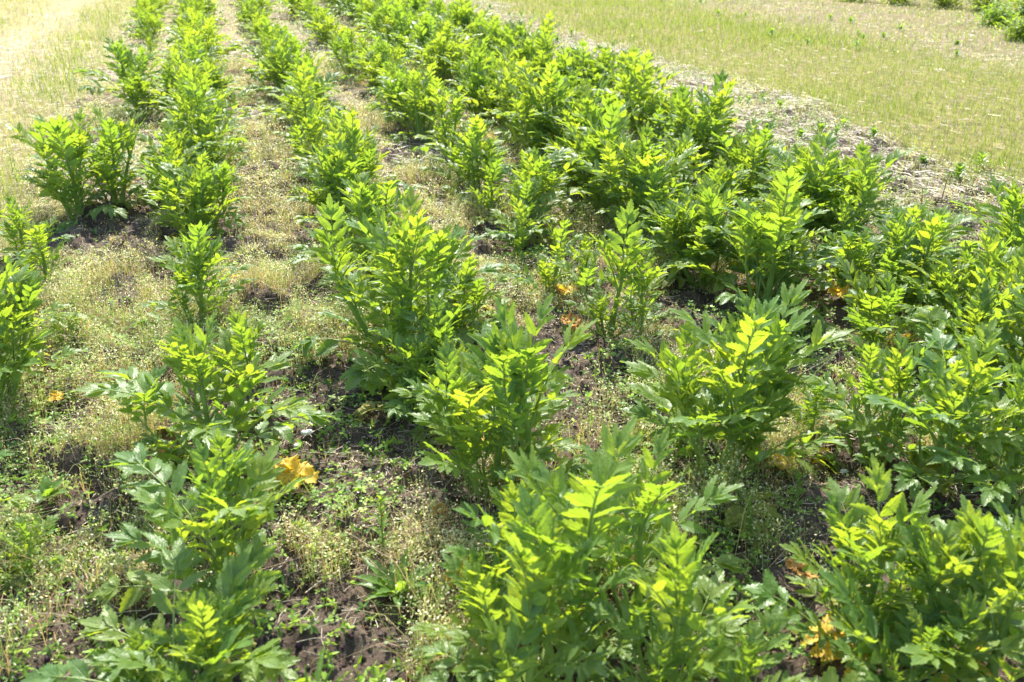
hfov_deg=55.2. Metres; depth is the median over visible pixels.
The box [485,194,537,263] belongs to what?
parsnip plant
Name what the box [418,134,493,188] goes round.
parsnip plant
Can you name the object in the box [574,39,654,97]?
parsnip plant
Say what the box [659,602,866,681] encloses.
parsnip plant
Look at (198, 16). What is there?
parsnip plant
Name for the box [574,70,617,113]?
parsnip plant
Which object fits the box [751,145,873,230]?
parsnip plant
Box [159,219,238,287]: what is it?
parsnip plant
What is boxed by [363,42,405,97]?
parsnip plant
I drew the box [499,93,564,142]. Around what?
parsnip plant
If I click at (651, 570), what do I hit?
parsnip plant
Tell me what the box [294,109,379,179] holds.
parsnip plant
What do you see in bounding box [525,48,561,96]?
parsnip plant
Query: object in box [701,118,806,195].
parsnip plant
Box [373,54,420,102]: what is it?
parsnip plant
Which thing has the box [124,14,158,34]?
parsnip plant
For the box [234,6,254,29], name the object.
parsnip plant
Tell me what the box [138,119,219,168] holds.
parsnip plant
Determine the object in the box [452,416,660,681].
parsnip plant
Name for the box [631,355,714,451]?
parsnip plant
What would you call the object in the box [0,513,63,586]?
parsnip plant
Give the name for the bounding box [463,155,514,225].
parsnip plant
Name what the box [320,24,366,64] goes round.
parsnip plant
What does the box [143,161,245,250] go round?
parsnip plant
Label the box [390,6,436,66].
parsnip plant
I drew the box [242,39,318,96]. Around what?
parsnip plant
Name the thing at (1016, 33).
bush
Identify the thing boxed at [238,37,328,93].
parsnip plant
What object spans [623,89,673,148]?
parsnip plant
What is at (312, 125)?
parsnip plant
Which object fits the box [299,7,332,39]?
parsnip plant
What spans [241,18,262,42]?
parsnip plant
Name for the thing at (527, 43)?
parsnip plant
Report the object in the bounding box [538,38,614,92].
parsnip plant
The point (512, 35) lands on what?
parsnip plant
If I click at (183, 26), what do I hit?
parsnip plant
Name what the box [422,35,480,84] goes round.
parsnip plant
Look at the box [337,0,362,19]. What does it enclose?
parsnip plant
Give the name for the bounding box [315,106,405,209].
parsnip plant
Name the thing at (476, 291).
parsnip plant
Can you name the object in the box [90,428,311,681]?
parsnip plant
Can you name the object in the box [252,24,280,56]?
parsnip plant
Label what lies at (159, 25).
parsnip plant
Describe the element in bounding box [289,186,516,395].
parsnip plant
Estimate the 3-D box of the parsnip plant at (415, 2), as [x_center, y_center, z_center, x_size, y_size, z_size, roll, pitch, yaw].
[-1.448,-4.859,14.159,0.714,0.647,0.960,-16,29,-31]
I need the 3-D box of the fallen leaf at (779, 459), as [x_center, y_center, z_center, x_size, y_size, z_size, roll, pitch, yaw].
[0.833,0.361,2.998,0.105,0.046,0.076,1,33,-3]
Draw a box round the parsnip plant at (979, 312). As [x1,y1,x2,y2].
[901,280,1023,416]
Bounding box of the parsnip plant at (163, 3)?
[154,0,172,14]
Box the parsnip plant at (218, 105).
[156,97,253,146]
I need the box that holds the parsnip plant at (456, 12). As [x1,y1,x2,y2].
[423,0,487,31]
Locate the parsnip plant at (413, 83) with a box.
[379,66,465,144]
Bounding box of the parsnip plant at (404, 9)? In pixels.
[369,0,432,53]
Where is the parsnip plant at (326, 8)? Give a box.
[305,3,338,27]
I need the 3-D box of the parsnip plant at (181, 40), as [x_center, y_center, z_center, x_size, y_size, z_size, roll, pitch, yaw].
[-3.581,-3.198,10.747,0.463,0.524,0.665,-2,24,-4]
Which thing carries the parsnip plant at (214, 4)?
on the ground at (380, 652)
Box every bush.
[877,0,916,4]
[920,0,968,7]
[958,0,1023,26]
[959,0,1016,10]
[994,13,1023,41]
[1002,0,1023,15]
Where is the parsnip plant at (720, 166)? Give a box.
[671,155,765,221]
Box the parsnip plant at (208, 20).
[169,15,245,58]
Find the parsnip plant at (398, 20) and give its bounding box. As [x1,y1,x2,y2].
[357,0,418,55]
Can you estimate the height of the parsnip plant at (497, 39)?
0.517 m
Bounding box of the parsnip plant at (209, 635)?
[20,529,321,681]
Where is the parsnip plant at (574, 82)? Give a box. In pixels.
[540,64,604,101]
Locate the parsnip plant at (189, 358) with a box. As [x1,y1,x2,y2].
[70,306,340,485]
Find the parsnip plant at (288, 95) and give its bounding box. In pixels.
[281,84,342,128]
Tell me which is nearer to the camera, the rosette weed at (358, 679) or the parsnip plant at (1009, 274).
the rosette weed at (358, 679)
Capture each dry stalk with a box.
[120,613,166,629]
[305,567,348,592]
[914,169,954,173]
[941,171,949,201]
[963,201,1005,215]
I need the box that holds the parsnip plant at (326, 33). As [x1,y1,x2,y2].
[305,15,341,48]
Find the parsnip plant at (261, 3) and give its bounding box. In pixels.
[255,0,281,21]
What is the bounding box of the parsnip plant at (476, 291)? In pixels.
[412,253,514,346]
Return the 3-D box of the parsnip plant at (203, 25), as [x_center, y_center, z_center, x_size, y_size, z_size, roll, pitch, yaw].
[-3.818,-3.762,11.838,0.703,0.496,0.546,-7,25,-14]
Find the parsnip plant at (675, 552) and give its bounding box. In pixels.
[519,521,756,681]
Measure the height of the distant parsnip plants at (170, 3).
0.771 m
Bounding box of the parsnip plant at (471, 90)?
[458,70,508,124]
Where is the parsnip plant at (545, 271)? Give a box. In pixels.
[506,219,592,303]
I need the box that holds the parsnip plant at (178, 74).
[135,57,195,116]
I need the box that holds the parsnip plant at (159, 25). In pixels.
[124,12,164,38]
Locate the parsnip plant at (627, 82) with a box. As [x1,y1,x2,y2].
[590,50,683,139]
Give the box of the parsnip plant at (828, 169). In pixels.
[747,129,869,242]
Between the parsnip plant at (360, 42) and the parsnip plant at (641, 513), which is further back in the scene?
the parsnip plant at (360, 42)
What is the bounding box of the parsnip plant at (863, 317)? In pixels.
[807,256,962,352]
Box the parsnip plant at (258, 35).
[249,25,272,47]
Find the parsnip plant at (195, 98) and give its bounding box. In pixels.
[157,70,247,180]
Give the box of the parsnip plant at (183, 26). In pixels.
[163,15,209,54]
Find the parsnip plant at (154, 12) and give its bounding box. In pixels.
[119,0,164,27]
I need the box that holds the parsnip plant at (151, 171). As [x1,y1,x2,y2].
[126,144,197,212]
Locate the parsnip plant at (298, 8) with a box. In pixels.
[286,0,318,19]
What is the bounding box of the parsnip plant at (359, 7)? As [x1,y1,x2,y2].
[341,0,379,28]
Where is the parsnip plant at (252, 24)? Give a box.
[242,17,260,35]
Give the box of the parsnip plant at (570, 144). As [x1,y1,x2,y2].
[542,121,624,194]
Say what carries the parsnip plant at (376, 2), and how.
on the ground at (380, 652)
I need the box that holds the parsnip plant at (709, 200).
[633,174,760,296]
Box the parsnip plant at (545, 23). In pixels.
[515,11,580,61]
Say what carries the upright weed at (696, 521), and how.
on the ground at (380, 652)
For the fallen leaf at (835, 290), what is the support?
on the ground at (380, 652)
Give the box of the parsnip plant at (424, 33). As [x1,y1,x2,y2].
[403,14,455,67]
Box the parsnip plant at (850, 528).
[740,453,987,681]
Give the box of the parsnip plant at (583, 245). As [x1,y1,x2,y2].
[553,233,625,290]
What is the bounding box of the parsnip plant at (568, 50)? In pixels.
[539,46,592,101]
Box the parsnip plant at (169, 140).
[124,121,217,212]
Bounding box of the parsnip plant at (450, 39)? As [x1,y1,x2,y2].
[431,37,466,78]
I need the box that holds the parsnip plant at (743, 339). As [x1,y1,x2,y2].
[619,278,854,549]
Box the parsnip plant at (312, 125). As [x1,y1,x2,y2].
[270,103,329,170]
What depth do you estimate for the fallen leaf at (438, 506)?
2.75 m
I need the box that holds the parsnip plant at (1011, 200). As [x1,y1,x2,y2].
[938,175,1023,287]
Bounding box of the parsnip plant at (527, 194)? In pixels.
[482,176,578,247]
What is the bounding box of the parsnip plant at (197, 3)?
[191,0,215,25]
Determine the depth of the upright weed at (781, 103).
8.30 m
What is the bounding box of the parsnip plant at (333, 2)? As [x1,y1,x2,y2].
[327,0,345,11]
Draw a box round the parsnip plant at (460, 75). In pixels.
[447,60,468,101]
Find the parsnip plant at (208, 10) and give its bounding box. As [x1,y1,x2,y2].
[181,0,225,16]
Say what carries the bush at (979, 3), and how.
on the ground at (380, 652)
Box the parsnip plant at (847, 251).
[797,226,927,315]
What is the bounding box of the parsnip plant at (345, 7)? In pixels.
[331,2,359,19]
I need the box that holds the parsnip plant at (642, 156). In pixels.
[563,121,701,220]
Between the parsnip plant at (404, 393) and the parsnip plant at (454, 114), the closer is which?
the parsnip plant at (404, 393)
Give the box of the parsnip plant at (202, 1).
[162,0,229,23]
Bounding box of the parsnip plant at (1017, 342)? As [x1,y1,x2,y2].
[957,288,1023,387]
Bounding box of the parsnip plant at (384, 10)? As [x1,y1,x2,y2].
[356,0,406,45]
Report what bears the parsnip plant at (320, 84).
on the ground at (380, 652)
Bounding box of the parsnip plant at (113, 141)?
[63,103,158,208]
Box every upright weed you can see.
[364,493,395,549]
[560,308,566,335]
[690,511,702,546]
[735,96,743,103]
[743,95,752,103]
[744,496,752,540]
[754,91,767,102]
[767,28,776,35]
[770,98,786,108]
[791,469,805,513]
[794,126,807,136]
[812,121,829,131]
[817,132,827,145]
[828,123,843,136]
[839,117,849,126]
[853,38,862,47]
[864,125,880,137]
[918,154,929,163]
[943,162,968,180]
[955,49,962,56]
[973,150,991,166]
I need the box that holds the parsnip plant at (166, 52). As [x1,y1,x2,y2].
[151,38,185,69]
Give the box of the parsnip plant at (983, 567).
[837,494,1023,681]
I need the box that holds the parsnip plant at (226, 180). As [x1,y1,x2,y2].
[141,148,252,231]
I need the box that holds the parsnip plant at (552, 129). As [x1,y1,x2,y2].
[528,98,585,150]
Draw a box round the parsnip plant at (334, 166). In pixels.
[286,139,398,237]
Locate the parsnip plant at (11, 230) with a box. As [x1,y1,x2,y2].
[0,193,75,257]
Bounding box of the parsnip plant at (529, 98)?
[492,58,586,157]
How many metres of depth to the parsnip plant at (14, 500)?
2.69 m
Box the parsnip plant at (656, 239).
[639,186,742,275]
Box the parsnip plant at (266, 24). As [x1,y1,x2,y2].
[225,14,297,61]
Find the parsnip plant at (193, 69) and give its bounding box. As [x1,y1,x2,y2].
[150,60,258,143]
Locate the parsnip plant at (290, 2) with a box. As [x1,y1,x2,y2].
[271,0,316,16]
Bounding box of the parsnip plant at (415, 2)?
[401,0,432,24]
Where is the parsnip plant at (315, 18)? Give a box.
[301,7,333,43]
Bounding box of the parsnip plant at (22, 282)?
[0,254,85,422]
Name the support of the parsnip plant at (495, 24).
on the ground at (380, 652)
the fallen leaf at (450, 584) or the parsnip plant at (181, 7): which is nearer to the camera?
the fallen leaf at (450, 584)
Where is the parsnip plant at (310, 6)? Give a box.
[289,0,332,25]
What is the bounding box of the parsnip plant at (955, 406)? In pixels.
[818,317,1023,499]
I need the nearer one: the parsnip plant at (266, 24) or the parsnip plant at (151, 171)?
the parsnip plant at (151, 171)
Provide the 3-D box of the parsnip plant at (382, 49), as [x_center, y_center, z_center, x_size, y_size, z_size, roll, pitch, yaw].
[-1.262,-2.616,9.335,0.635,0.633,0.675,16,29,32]
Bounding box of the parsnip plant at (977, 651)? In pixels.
[801,567,1023,681]
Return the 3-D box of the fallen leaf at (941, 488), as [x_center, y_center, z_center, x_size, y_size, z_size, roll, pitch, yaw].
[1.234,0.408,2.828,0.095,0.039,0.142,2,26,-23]
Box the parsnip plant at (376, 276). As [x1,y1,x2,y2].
[326,227,424,324]
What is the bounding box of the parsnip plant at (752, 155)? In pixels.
[716,132,780,206]
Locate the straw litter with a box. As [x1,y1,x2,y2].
[0,0,1023,681]
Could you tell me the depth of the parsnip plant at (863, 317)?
3.82 m
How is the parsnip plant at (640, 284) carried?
on the ground at (380, 652)
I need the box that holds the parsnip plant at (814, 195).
[758,178,870,239]
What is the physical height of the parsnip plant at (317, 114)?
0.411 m
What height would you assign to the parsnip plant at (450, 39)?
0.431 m
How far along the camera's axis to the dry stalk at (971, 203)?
5.58 m
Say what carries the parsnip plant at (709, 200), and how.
on the ground at (380, 652)
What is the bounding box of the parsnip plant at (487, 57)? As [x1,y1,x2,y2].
[447,53,518,108]
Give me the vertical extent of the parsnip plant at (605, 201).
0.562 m
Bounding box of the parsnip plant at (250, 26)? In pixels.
[242,19,263,37]
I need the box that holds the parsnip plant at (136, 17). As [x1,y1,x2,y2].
[122,5,171,32]
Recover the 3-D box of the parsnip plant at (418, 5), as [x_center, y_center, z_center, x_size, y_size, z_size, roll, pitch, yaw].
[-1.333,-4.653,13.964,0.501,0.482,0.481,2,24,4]
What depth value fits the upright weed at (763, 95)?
8.64 m
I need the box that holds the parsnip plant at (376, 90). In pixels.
[370,62,400,101]
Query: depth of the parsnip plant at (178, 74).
7.77 m
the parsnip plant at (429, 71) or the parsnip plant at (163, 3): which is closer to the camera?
the parsnip plant at (429, 71)
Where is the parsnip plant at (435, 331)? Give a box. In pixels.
[376,292,483,389]
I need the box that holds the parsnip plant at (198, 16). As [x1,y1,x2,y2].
[163,11,228,52]
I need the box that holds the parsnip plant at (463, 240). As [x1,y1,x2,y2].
[392,221,494,313]
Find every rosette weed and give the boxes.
[30,475,69,501]
[260,642,349,681]
[341,670,388,681]
[352,549,441,607]
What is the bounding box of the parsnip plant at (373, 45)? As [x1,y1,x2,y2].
[345,42,382,75]
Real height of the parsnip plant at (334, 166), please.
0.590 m
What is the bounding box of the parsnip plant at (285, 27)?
[262,22,291,50]
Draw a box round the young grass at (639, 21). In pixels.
[427,0,1023,203]
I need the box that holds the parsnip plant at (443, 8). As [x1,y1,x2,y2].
[436,3,448,20]
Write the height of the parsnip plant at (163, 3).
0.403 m
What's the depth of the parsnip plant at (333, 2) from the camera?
15.56 m
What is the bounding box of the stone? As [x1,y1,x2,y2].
[301,429,312,435]
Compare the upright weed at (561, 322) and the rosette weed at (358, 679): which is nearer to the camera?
the rosette weed at (358, 679)
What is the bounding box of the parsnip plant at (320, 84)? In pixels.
[278,70,339,102]
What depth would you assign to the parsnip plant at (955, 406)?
2.79 m
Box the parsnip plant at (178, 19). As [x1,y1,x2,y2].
[172,7,232,44]
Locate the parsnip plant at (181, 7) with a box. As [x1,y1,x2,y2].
[166,0,194,23]
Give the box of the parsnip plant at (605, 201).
[567,138,636,218]
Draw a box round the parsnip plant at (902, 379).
[802,331,953,467]
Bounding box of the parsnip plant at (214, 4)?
[204,0,218,15]
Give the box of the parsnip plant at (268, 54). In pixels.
[244,50,276,80]
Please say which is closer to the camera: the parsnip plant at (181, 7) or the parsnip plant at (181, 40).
the parsnip plant at (181, 40)
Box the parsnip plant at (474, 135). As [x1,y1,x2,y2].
[432,111,516,203]
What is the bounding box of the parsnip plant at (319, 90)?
[260,57,347,117]
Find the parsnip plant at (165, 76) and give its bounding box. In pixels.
[132,50,221,106]
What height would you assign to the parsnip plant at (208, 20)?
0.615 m
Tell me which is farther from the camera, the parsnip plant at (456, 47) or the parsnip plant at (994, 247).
the parsnip plant at (456, 47)
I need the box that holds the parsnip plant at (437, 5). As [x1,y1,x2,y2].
[415,0,454,24]
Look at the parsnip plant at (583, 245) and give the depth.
4.42 m
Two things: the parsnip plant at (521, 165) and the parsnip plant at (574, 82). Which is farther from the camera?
the parsnip plant at (574, 82)
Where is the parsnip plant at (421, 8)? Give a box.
[412,3,429,19]
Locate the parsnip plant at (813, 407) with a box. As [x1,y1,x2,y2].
[782,370,856,462]
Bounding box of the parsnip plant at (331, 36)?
[321,31,345,52]
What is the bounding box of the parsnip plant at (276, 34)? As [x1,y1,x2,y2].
[257,30,309,68]
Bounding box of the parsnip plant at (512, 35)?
[489,12,564,77]
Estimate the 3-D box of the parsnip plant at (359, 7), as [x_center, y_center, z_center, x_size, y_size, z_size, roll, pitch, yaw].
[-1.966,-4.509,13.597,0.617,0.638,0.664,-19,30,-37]
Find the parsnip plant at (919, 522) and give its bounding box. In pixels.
[813,502,971,643]
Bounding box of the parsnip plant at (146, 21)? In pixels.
[127,11,164,45]
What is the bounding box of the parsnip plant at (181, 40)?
[162,24,201,43]
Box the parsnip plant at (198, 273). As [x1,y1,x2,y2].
[129,220,257,331]
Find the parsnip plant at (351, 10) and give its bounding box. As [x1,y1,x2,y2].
[345,1,362,22]
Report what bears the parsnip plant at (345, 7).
on the ground at (380, 652)
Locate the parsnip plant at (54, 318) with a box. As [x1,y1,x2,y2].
[1,261,90,366]
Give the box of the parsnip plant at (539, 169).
[499,146,594,229]
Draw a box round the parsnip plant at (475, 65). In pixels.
[436,44,517,118]
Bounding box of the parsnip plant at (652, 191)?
[595,161,688,244]
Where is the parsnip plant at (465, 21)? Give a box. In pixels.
[440,10,476,43]
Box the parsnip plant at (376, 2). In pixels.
[360,0,410,35]
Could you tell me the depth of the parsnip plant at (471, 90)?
7.76 m
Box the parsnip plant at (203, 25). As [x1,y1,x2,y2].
[167,9,219,43]
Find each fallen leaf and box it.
[47,390,63,405]
[244,441,257,453]
[274,455,318,494]
[428,500,448,518]
[443,556,468,597]
[551,279,578,297]
[560,311,587,334]
[630,413,650,430]
[769,448,799,470]
[785,558,817,586]
[827,281,852,298]
[890,332,913,350]
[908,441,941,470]
[920,467,956,501]
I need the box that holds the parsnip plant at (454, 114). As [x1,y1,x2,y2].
[413,86,488,155]
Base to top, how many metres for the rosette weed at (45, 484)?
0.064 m
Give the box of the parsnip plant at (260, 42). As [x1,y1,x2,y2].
[252,26,274,57]
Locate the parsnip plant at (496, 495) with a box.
[413,469,587,609]
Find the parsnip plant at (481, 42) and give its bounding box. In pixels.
[448,35,496,86]
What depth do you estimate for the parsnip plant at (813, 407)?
3.19 m
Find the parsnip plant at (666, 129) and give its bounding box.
[644,103,693,162]
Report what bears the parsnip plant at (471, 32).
on the ground at (380, 652)
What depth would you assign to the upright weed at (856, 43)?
11.75 m
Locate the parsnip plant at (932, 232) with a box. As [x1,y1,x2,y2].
[834,204,978,313]
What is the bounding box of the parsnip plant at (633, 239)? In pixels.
[552,199,664,352]
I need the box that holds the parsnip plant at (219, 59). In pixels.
[197,40,221,67]
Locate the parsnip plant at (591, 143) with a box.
[538,99,665,216]
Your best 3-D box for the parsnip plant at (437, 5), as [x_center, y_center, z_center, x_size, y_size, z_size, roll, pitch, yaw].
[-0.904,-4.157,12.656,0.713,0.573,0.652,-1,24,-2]
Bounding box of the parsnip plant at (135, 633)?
[81,621,178,681]
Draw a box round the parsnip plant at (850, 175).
[791,139,932,227]
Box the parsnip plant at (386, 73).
[360,63,398,110]
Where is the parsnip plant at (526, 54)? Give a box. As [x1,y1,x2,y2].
[512,46,539,66]
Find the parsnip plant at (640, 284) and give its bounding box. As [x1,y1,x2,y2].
[605,240,680,342]
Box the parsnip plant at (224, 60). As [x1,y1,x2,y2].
[167,35,230,67]
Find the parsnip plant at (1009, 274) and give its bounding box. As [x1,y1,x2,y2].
[916,243,1023,394]
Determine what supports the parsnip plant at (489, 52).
on the ground at (380, 652)
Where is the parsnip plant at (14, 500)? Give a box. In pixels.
[0,449,33,508]
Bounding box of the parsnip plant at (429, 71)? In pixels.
[383,61,453,138]
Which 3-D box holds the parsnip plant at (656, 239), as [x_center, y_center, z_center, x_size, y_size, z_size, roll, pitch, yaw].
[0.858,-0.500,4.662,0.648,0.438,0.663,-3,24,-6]
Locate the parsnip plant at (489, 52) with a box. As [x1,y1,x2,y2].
[465,47,520,111]
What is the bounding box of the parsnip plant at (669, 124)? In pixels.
[647,101,747,164]
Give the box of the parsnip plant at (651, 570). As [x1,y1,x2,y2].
[496,464,669,639]
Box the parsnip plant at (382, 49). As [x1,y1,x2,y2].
[339,32,418,86]
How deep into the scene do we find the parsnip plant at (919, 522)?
2.28 m
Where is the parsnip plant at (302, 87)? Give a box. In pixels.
[257,62,347,140]
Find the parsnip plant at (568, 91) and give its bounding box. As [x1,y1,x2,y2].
[512,83,577,148]
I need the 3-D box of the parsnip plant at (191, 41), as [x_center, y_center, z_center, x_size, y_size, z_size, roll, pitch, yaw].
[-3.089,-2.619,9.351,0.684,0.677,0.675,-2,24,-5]
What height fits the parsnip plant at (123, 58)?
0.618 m
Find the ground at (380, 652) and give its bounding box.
[0,0,1023,681]
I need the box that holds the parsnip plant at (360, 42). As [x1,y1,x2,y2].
[321,26,375,71]
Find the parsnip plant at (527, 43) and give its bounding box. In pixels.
[515,25,587,80]
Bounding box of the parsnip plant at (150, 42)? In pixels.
[136,33,164,54]
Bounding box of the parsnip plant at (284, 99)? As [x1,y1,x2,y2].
[256,79,333,124]
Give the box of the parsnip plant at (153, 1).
[150,0,166,17]
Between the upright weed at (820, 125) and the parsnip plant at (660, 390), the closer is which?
the parsnip plant at (660, 390)
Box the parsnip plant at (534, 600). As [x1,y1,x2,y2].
[418,483,615,681]
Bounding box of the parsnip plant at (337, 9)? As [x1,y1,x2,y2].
[329,0,358,16]
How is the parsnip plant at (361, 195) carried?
on the ground at (380, 652)
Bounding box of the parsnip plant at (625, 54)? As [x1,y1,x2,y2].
[588,48,674,130]
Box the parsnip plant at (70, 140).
[3,107,127,233]
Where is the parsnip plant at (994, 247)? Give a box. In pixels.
[892,228,1020,347]
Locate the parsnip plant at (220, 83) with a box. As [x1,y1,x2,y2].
[195,60,239,105]
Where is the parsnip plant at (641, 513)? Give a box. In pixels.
[577,426,744,632]
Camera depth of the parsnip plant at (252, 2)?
13.71 m
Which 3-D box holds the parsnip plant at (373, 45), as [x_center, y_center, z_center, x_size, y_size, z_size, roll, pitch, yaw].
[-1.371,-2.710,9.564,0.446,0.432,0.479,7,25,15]
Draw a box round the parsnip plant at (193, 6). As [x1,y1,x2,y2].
[167,1,217,29]
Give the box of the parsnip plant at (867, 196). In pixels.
[806,154,887,256]
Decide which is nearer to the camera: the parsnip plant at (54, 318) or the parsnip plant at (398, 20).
the parsnip plant at (54, 318)
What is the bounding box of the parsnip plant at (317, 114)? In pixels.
[286,102,342,144]
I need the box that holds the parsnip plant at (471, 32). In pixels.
[452,8,503,43]
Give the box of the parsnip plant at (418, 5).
[410,0,425,20]
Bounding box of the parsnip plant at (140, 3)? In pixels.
[121,0,164,19]
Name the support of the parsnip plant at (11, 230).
on the ground at (380, 652)
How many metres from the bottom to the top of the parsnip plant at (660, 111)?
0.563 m
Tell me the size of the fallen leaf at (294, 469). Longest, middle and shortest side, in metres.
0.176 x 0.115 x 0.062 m
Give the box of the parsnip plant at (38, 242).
[16,215,71,286]
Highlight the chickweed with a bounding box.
[0,0,1023,681]
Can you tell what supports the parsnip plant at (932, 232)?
on the ground at (380, 652)
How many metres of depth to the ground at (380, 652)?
3.70 m
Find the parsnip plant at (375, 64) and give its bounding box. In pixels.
[355,49,402,87]
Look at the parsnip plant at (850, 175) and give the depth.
4.92 m
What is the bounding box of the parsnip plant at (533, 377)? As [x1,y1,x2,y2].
[462,293,598,484]
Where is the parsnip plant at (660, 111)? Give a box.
[645,88,700,150]
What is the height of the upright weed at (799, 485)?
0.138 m
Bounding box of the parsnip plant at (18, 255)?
[0,248,36,271]
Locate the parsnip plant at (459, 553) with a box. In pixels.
[407,543,541,681]
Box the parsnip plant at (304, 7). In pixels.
[293,0,318,22]
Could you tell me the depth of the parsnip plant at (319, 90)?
7.93 m
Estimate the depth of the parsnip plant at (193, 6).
12.49 m
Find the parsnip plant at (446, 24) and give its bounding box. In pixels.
[405,10,482,73]
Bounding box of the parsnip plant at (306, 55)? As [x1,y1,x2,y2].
[281,49,343,103]
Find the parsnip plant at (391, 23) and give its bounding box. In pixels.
[379,13,406,49]
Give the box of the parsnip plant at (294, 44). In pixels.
[243,28,309,86]
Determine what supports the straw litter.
on the ground at (380, 652)
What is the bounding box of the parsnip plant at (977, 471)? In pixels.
[905,359,1023,547]
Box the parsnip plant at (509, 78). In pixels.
[478,59,541,133]
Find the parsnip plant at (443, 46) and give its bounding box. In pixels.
[404,30,464,82]
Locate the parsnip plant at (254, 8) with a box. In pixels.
[238,3,280,28]
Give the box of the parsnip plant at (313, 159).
[284,125,380,197]
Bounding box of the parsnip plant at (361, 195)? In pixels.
[284,171,435,289]
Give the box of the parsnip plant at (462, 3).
[432,0,493,27]
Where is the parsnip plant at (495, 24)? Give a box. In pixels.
[459,17,521,64]
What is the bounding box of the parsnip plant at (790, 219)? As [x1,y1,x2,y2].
[655,165,841,332]
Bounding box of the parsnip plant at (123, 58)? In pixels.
[72,35,174,102]
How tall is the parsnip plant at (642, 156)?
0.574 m
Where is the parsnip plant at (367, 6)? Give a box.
[355,0,380,33]
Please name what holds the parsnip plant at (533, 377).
on the ground at (380, 652)
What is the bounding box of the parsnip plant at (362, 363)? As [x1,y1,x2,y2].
[349,326,486,448]
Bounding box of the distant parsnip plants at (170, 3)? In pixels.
[161,0,328,8]
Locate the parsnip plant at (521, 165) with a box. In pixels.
[484,148,564,207]
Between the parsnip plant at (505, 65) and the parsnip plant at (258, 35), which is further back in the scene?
the parsnip plant at (258, 35)
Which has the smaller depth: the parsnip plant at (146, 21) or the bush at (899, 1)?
the parsnip plant at (146, 21)
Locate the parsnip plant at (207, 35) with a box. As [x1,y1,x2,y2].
[165,13,233,44]
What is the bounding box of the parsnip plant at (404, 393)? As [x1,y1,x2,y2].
[389,334,532,440]
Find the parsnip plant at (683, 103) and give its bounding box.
[653,69,768,174]
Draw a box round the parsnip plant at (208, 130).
[162,113,249,177]
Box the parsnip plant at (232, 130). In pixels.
[173,83,245,135]
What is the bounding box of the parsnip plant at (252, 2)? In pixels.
[237,0,275,23]
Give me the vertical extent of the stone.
0.022 m
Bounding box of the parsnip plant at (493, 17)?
[461,13,503,57]
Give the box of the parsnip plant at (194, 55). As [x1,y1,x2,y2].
[169,41,238,94]
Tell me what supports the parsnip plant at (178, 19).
on the ground at (380, 652)
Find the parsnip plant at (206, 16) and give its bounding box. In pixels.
[158,5,223,41]
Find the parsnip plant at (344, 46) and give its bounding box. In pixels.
[328,32,362,74]
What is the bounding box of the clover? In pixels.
[0,0,1023,681]
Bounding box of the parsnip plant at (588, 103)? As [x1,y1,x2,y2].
[516,76,642,189]
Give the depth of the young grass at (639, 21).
11.04 m
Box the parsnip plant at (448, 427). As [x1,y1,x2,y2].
[403,321,583,503]
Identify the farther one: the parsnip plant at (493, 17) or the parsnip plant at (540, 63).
the parsnip plant at (493, 17)
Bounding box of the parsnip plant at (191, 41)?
[153,30,223,84]
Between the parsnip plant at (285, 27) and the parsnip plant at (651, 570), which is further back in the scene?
the parsnip plant at (285, 27)
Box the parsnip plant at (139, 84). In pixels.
[106,65,165,117]
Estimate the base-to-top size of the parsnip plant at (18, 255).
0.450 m
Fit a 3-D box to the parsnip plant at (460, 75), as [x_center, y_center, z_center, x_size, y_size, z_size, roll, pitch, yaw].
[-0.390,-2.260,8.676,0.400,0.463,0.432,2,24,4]
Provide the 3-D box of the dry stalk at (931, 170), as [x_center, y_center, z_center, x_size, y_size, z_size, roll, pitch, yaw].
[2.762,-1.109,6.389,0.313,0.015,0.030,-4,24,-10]
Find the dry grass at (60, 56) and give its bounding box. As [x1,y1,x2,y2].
[0,0,948,415]
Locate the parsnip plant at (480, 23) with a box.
[473,18,501,56]
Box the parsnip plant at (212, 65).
[189,52,234,86]
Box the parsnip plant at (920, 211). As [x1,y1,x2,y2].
[830,200,982,293]
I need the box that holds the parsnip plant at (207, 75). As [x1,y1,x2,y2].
[167,72,253,113]
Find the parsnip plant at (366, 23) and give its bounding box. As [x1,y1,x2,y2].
[355,2,392,41]
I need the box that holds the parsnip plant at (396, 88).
[366,63,449,126]
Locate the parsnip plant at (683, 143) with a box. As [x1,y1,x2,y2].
[661,126,718,202]
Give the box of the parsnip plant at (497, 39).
[491,27,519,60]
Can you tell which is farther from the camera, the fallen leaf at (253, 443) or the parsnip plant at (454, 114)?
the parsnip plant at (454, 114)
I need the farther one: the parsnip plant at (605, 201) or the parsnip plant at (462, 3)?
the parsnip plant at (462, 3)
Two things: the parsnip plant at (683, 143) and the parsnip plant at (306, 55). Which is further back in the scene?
the parsnip plant at (306, 55)
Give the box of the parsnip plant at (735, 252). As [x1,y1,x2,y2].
[712,202,817,291]
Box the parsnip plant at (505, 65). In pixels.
[448,44,539,131]
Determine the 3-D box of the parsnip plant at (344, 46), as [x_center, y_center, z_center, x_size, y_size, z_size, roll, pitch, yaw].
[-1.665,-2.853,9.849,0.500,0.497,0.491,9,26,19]
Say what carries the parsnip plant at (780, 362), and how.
on the ground at (380, 652)
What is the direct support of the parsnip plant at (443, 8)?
on the ground at (380, 652)
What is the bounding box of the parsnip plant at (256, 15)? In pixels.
[244,8,270,33]
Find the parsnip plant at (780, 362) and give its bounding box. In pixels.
[710,324,820,478]
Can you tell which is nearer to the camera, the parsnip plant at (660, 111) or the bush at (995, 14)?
the parsnip plant at (660, 111)
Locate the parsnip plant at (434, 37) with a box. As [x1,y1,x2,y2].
[402,32,447,66]

